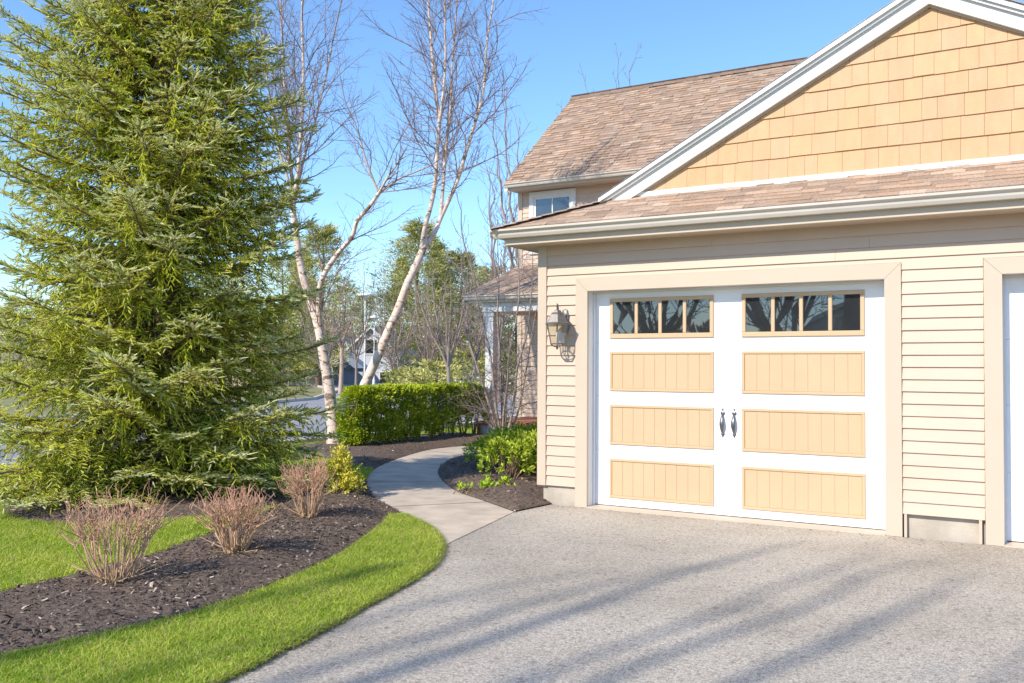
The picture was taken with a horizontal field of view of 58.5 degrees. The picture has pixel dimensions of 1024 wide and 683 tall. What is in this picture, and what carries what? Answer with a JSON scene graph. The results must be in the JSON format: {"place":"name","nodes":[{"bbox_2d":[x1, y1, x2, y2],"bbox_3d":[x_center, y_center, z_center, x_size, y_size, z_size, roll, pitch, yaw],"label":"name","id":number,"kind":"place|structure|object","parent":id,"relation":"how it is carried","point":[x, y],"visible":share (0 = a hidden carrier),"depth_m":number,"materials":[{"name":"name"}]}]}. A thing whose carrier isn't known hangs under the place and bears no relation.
{"place":"outdoors","nodes":[
{"label":"outdoors","id":0,"kind":"place"},
{"bbox_2d":[0,294,66,379],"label":"pine tree","id":1,"kind":"object","parent":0,"point":[14,309],"visible":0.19,"depth_m":61.52,"materials":[{"name":"green plant"}]},
{"bbox_2d":[0,311,90,381],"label":"tree","id":2,"kind":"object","parent":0,"point":[25,347],"depth_m":70.31,"materials":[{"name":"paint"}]},
{"bbox_2d":[0,426,476,682],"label":"lawn","id":3,"kind":"structure","parent":0,"point":[193,615],"depth_m":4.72,"materials":[{"name":"plant"}]},
{"bbox_2d":[4,483,285,524],"bbox_3d":[-3.566,1.553,9.058,2.524,0.084,2.600,-1,-2,31],"label":"mulch bed","id":4,"kind":"object","parent":3,"relation":"on","point":[47,516],"visible":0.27,"depth_m":8.34,"materials":[{"name":"brown soil"}]},
{"bbox_2d":[0,0,354,514],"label":"spruce tree","id":5,"kind":"object","parent":4,"relation":"on","point":[136,292],"visible":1,"depth_m":8.87,"materials":[{"name":"green plant"}]},
{"bbox_2d":[0,432,551,654],"bbox_3d":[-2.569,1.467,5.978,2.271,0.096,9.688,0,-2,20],"label":"mulch bed","id":6,"kind":"object","parent":3,"relation":"on","point":[87,616],"visible":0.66,"depth_m":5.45,"materials":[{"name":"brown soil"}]},
{"bbox_2d":[50,481,183,584],"bbox_3d":[-2.354,1.146,5.450,0.746,0.620,0.785,1,-2,-16],"label":"bare shrub","id":7,"kind":"object","parent":6,"relation":"on","point":[111,578],"visible":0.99,"depth_m":5.47,"materials":[{"name":"brown plant"}]},
{"bbox_2d":[187,480,281,552],"bbox_3d":[-1.896,1.228,6.354,0.602,0.506,0.688,2,-2,-42],"label":"bare shrub","id":8,"kind":"object","parent":6,"relation":"on","point":[234,510],"visible":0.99,"depth_m":6.28,"materials":[{"name":"brown plant"}]},
{"bbox_2d":[276,454,337,517],"bbox_3d":[-1.766,1.241,7.849,0.515,0.576,0.515,1,-2,-21],"label":"bare shrub","id":9,"kind":"object","parent":6,"relation":"on","point":[296,490],"visible":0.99,"depth_m":7.79,"materials":[{"name":"brown plant"}]},
{"bbox_2d":[314,441,366,493],"bbox_3d":[-1.733,1.310,9.356,0.475,0.598,0.436,-1,-2,43],"label":"yellow shrub","id":10,"kind":"object","parent":6,"relation":"on","point":[347,478],"visible":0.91,"depth_m":9.32,"materials":[{"name":"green plant"}]},
{"bbox_2d":[300,432,489,468],"bbox_3d":[-1.607,1.735,15.388,3.492,0.096,5.726,-1,-2,35],"label":"mulch bed","id":11,"kind":"object","parent":3,"relation":"on","point":[430,441],"visible":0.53,"depth_m":14.73,"materials":[{"name":"brown soil"}]},
{"bbox_2d":[221,0,494,443],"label":"birch tree","id":12,"kind":"object","parent":11,"relation":"on","point":[326,372],"visible":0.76,"depth_m":15.05,"materials":[{"name":"white plant"}]},
{"bbox_2d":[333,381,489,445],"bbox_3d":[-1.713,1.266,16.389,0.866,1.125,4.048,-1,-2,31],"label":"hedge","id":13,"kind":"object","parent":11,"relation":"on","point":[368,399],"visible":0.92,"depth_m":15.62,"materials":[{"name":"green plant"}]},
{"bbox_2d":[354,0,553,406],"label":"birch tree","id":14,"kind":"object","parent":11,"relation":"on","point":[376,358],"visible":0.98,"depth_m":16.29,"materials":[{"name":"white plant"}]},
{"bbox_2d":[439,201,537,434],"bbox_3d":[-0.148,-0.419,16.926,2.125,4.604,2.090,0,-2,6],"label":"ornamental tree","id":15,"kind":"object","parent":11,"relation":"on","point":[504,404],"visible":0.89,"depth_m":16.79,"materials":[{"name":"brown plant"}]},
{"bbox_2d":[0,383,516,463],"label":"road","id":16,"kind":"structure","parent":0,"point":[319,402],"depth_m":24.52,"materials":[{"name":"grey asphalt"}]},
{"bbox_2d":[266,219,381,386],"bbox_3d":[-12.636,-2.529,59.924,7.193,11.104,6.973,-1,-2,31],"label":"pine tree","id":17,"kind":"object","parent":16,"relation":"on","point":[324,237],"visible":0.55,"depth_m":59.77,"materials":[{"name":"green plant"}]},
{"bbox_2d":[330,249,381,384],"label":"bare tree","id":18,"kind":"object","parent":16,"relation":"on","point":[356,356],"visible":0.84,"depth_m":49.80,"materials":[{"name":"brown plant"}]},
{"bbox_2d":[358,293,372,373],"bbox_3d":[-8.366,0.015,52.000,0.819,5.610,0.840,-1,-2,31],"label":"street lamp","id":19,"kind":"object","parent":16,"relation":"on","point":[366,295],"visible":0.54,"depth_m":51.96,"materials":[{"name":"white metal"}]},
{"bbox_2d":[370,315,379,384],"bbox_3d":[-8.742,0.654,57.982,0.819,4.660,0.840,-1,-2,31],"label":"street lamp","id":20,"kind":"object","parent":16,"relation":"on","point":[373,380],"visible":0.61,"depth_m":57.91,"materials":[{"name":"white metal"}]},
{"bbox_2d":[366,260,429,370],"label":"bare tree","id":21,"kind":"object","parent":16,"relation":"on","point":[393,358],"visible":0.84,"depth_m":47.92,"materials":[{"name":"brown plant"}]},
{"bbox_2d":[352,215,473,382],"bbox_3d":[-6.450,-2.838,63.842,9.174,12.006,8.882,-1,-2,31],"label":"pine tree","id":22,"kind":"object","parent":16,"relation":"on","point":[412,233],"visible":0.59,"depth_m":63.43,"materials":[{"name":"green plant"}]},
{"bbox_2d":[399,265,447,375],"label":"bare tree","id":23,"kind":"object","parent":16,"relation":"on","point":[428,344],"visible":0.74,"depth_m":53.88,"materials":[{"name":"brown plant"}]},
{"bbox_2d":[403,232,482,395],"bbox_3d":[-3.027,-1.197,40.031,3.425,7.443,2.578,-1,-2,31],"label":"bare tree","id":24,"kind":"object","parent":16,"relation":"on","point":[447,357],"visible":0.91,"depth_m":39.98,"materials":[{"name":"brown plant"}]},
{"bbox_2d":[442,242,502,382],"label":"bare tree","id":25,"kind":"object","parent":16,"relation":"on","point":[479,340],"visible":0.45,"depth_m":43.93,"materials":[{"name":"brown plant"}]},
{"bbox_2d":[443,128,528,401],"bbox_3d":[-0.768,-3.160,36.244,3.861,11.188,3.143,1,-2,-14],"label":"bare tree","id":26,"kind":"object","parent":16,"relation":"on","point":[492,244],"visible":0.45,"depth_m":36.26,"materials":[{"name":"brown plant"}]},
{"bbox_2d":[473,44,555,277],"bbox_3d":[0.594,-3.514,30.105,3.742,11.562,4.235,-1,-2,31],"label":"bare tree","id":27,"kind":"object","parent":16,"relation":"on","point":[510,254],"visible":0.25,"depth_m":29.60,"materials":[{"name":"brown plant"}]},
{"bbox_2d":[367,446,513,543],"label":"path","id":28,"kind":"structure","parent":0,"point":[461,516],"depth_m":9.62,"materials":[{"name":"concrete"}]},
{"bbox_2d":[367,451,473,505],"bbox_3d":[-1.117,1.691,11.889,1.356,0.001,5.931,0,-2,-4],"label":"path joint","id":29,"kind":"object","parent":28,"relation":"on","point":[412,481],"visible":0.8,"depth_m":10.85,"materials":[{"name":"concrete"}]},
{"bbox_2d":[0,370,994,545],"bbox_3d":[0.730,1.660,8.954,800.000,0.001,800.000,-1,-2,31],"label":"ground","id":30,"kind":"structure","parent":0,"point":[11,411],"depth_m":36.14,"materials":[{"name":"grey asphalt"}]},
{"bbox_2d":[199,270,290,386],"bbox_3d":[-18.349,-1.277,60.053,7.918,8.551,8.033,-1,-2,31],"label":"pine tree","id":31,"kind":"object","parent":30,"relation":"on","point":[238,283],"visible":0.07,"depth_m":60.16,"materials":[{"name":"green plant"}]},
{"bbox_2d":[0,383,516,465],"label":"kerb","id":32,"kind":"structure","parent":30,"relation":"on","point":[306,399],"depth_m":23.43,"materials":[{"name":"concrete"}]},
{"bbox_2d":[199,322,330,385],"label":"house","id":33,"kind":"structure","parent":30,"relation":"on","point":[292,383],"depth_m":64.28,"materials":[{"name":"paint"}]},
{"bbox_2d":[288,355,303,374],"bbox_3d":[-15.191,1.613,64.363,1.100,1.500,0.075,1,-2,-11],"label":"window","id":34,"kind":"structure","parent":33,"relation":"in","point":[290,355],"depth_m":64.31,"materials":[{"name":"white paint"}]},
{"bbox_2d":[238,249,341,385],"bbox_3d":[-15.651,-1.625,61.798,7.867,9.356,8.049,-1,-2,31],"label":"pine tree","id":35,"kind":"object","parent":30,"relation":"on","point":[282,286],"visible":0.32,"depth_m":61.88,"materials":[{"name":"green plant"}]},
{"bbox_2d":[87,321,515,369],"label":"distant wood","id":36,"kind":"object","parent":30,"relation":"on","point":[414,344],"depth_m":135.09,"materials":[{"name":"green plant"}]},
{"bbox_2d":[277,248,338,383],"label":"pine tree","id":37,"kind":"object","parent":30,"relation":"on","point":[312,271],"visible":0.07,"depth_m":65.84,"materials":[{"name":"green plant"}]},
{"bbox_2d":[293,252,357,393],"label":"bare tree","id":38,"kind":"object","parent":30,"relation":"on","point":[331,349],"visible":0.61,"depth_m":43.85,"materials":[{"name":"brown plant"}]},
{"bbox_2d":[322,303,357,393],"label":"bare tree","id":39,"kind":"object","parent":30,"relation":"on","point":[341,370],"visible":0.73,"depth_m":45.88,"materials":[{"name":"brown plant"}]},
{"bbox_2d":[330,334,356,374],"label":"house","id":40,"kind":"structure","parent":30,"relation":"on","point":[348,341],"depth_m":77.96,"materials":[{"name":"white paint"}]},
{"bbox_2d":[326,285,371,338],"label":"pine tree","id":41,"kind":"object","parent":30,"relation":"on","point":[348,304],"visible":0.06,"depth_m":91.80,"materials":[{"name":"green plant"}]},
{"bbox_2d":[341,295,388,331],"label":"pine tree","id":42,"kind":"object","parent":30,"relation":"on","point":[363,300],"visible":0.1,"depth_m":94.91,"materials":[{"name":"green plant"}]},
{"bbox_2d":[331,326,417,383],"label":"house","id":43,"kind":"structure","parent":30,"relation":"on","point":[349,375],"depth_m":73.73,"materials":[{"name":"white"}]},
{"bbox_2d":[366,339,377,354],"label":"window","id":44,"kind":"structure","parent":43,"relation":"in","point":[368,351],"depth_m":73.93,"materials":[{"name":"glass"}]},
{"bbox_2d":[379,371,391,382],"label":"window","id":45,"kind":"structure","parent":43,"relation":"in","point":[383,379],"depth_m":73.74,"materials":[{"name":"white paint"}]},
{"bbox_2d":[379,260,415,344],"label":"pine tree","id":46,"kind":"object","parent":30,"relation":"on","point":[408,329],"visible":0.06,"depth_m":81.86,"materials":[{"name":"green plant"}]},
{"bbox_2d":[378,365,435,383],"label":"shrub","id":47,"kind":"object","parent":30,"relation":"on","point":[395,373],"visible":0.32,"depth_m":45.43,"materials":[{"name":"green plant"}]},
{"bbox_2d":[391,356,478,396],"bbox_3d":[-3.342,1.676,42.150,3.920,2.065,4.270,-1,-2,31],"label":"shrub","id":48,"kind":"object","parent":30,"relation":"on","point":[411,377],"visible":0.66,"depth_m":41.80,"materials":[{"name":"green plant"}]},
{"bbox_2d":[409,241,468,381],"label":"pine tree","id":49,"kind":"object","parent":30,"relation":"on","point":[431,290],"visible":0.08,"depth_m":81.86,"materials":[{"name":"green plant"}]},
{"bbox_2d":[408,247,512,379],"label":"pine tree","id":50,"kind":"object","parent":30,"relation":"on","point":[464,274],"visible":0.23,"depth_m":65.36,"materials":[{"name":"green plant"}]},
{"bbox_2d":[436,346,484,382],"bbox_3d":[-2.339,1.472,49.633,3.845,2.745,4.869,1,-2,-34],"label":"shrub","id":51,"kind":"object","parent":30,"relation":"on","point":[461,353],"visible":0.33,"depth_m":49.60,"materials":[{"name":"green plant"}]},
{"bbox_2d":[451,265,515,370],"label":"pine tree","id":52,"kind":"object","parent":30,"relation":"on","point":[482,267],"visible":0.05,"depth_m":73.67,"materials":[{"name":"green plant"}]},
{"bbox_2d":[456,375,514,383],"bbox_3d":[-1.075,2.501,56.931,4.988,1.000,0.164,0,-2,0],"label":"rail fence","id":53,"kind":"object","parent":30,"relation":"on","point":[484,383],"visible":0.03,"depth_m":56.91,"materials":[{"name":"white paint"}]},
{"bbox_2d":[464,263,512,356],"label":"bare tree","id":54,"kind":"object","parent":30,"relation":"on","point":[485,323],"visible":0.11,"depth_m":49.85,"materials":[{"name":"brown plant"}]},
{"bbox_2d":[438,452,550,510],"bbox_3d":[0.019,1.643,11.862,3.384,0.102,5.520,-1,-2,31],"label":"mulch bed","id":55,"kind":"object","parent":30,"relation":"on","point":[503,497],"visible":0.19,"depth_m":9.87,"materials":[{"name":"brown soil"}]},
{"bbox_2d":[453,475,516,493],"bbox_3d":[-0.277,1.556,9.902,0.751,0.212,0.357,1,-2,-9],"label":"sprout patch","id":56,"kind":"object","parent":55,"relation":"on","point":[502,480],"visible":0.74,"depth_m":9.86,"materials":[{"name":"green plant"}]},
{"bbox_2d":[461,420,536,479],"bbox_3d":[0.121,1.348,11.732,1.616,0.685,2.999,0,-2,3],"label":"rhododendron","id":57,"kind":"object","parent":55,"relation":"on","point":[515,446],"visible":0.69,"depth_m":10.76,"materials":[{"name":"green plant"}]},
{"bbox_2d":[476,353,516,390],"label":"shrub","id":58,"kind":"object","parent":30,"relation":"on","point":[511,358],"visible":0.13,"depth_m":51.75,"materials":[{"name":"green plant"}]},
{"bbox_2d":[556,41,642,109],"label":"bare tree","id":59,"kind":"object","parent":30,"relation":"on","point":[613,72],"visible":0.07,"depth_m":40.31,"materials":[{"name":"brown plant"}]},
{"bbox_2d":[463,0,1023,548],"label":"house","id":60,"kind":"structure","parent":30,"relation":"on","point":[789,294],"depth_m":8.08,"materials":[{"name":"paint"}]},
{"bbox_2d":[529,188,575,254],"bbox_3d":[0.861,-2.549,19.469,1.120,1.340,0.060,-1,-2,31],"label":"window","id":61,"kind":"structure","parent":60,"relation":"in","point":[542,202],"depth_m":19.50,"materials":[{"name":"white paint"}]},
{"bbox_2d":[545,303,568,349],"bbox_3d":[0.449,-0.148,9.028,0.238,0.458,0.282,0,-2,1],"label":"wall lantern","id":62,"kind":"object","parent":60,"relation":"attached to","point":[557,317],"depth_m":8.97,"materials":[{"name":"grey metal"}]},
{"bbox_2d":[595,283,885,529],"bbox_3d":[2.006,0.554,8.440,2.734,2.112,0.096,-1,-2,31],"label":"garage door","id":63,"kind":"structure","parent":60,"relation":"in","point":[767,403],"depth_m":8.36,"materials":[{"name":"paint"}]},
{"bbox_2d":[1005,277,1023,542],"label":"garage door","id":64,"kind":"structure","parent":60,"relation":"in","point":[1014,287],"depth_m":7.27,"materials":[{"name":"paint"}]},
{"bbox_2d":[485,315,516,368],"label":"pine tree","id":65,"kind":"object","parent":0,"point":[505,331],"visible":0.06,"depth_m":69.97,"materials":[{"name":"green plant"}]},
{"bbox_2d":[0,0,1023,367],"label":"sky","id":66,"kind":"structure","parent":0,"point":[678,38],"materials":[{"name":"blue"}]},
{"bbox_2d":[222,505,1023,682],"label":"driveway","id":67,"kind":"structure","parent":0,"point":[751,607],"depth_m":5.16,"materials":[{"name":"grey asphalt"}]}
]}

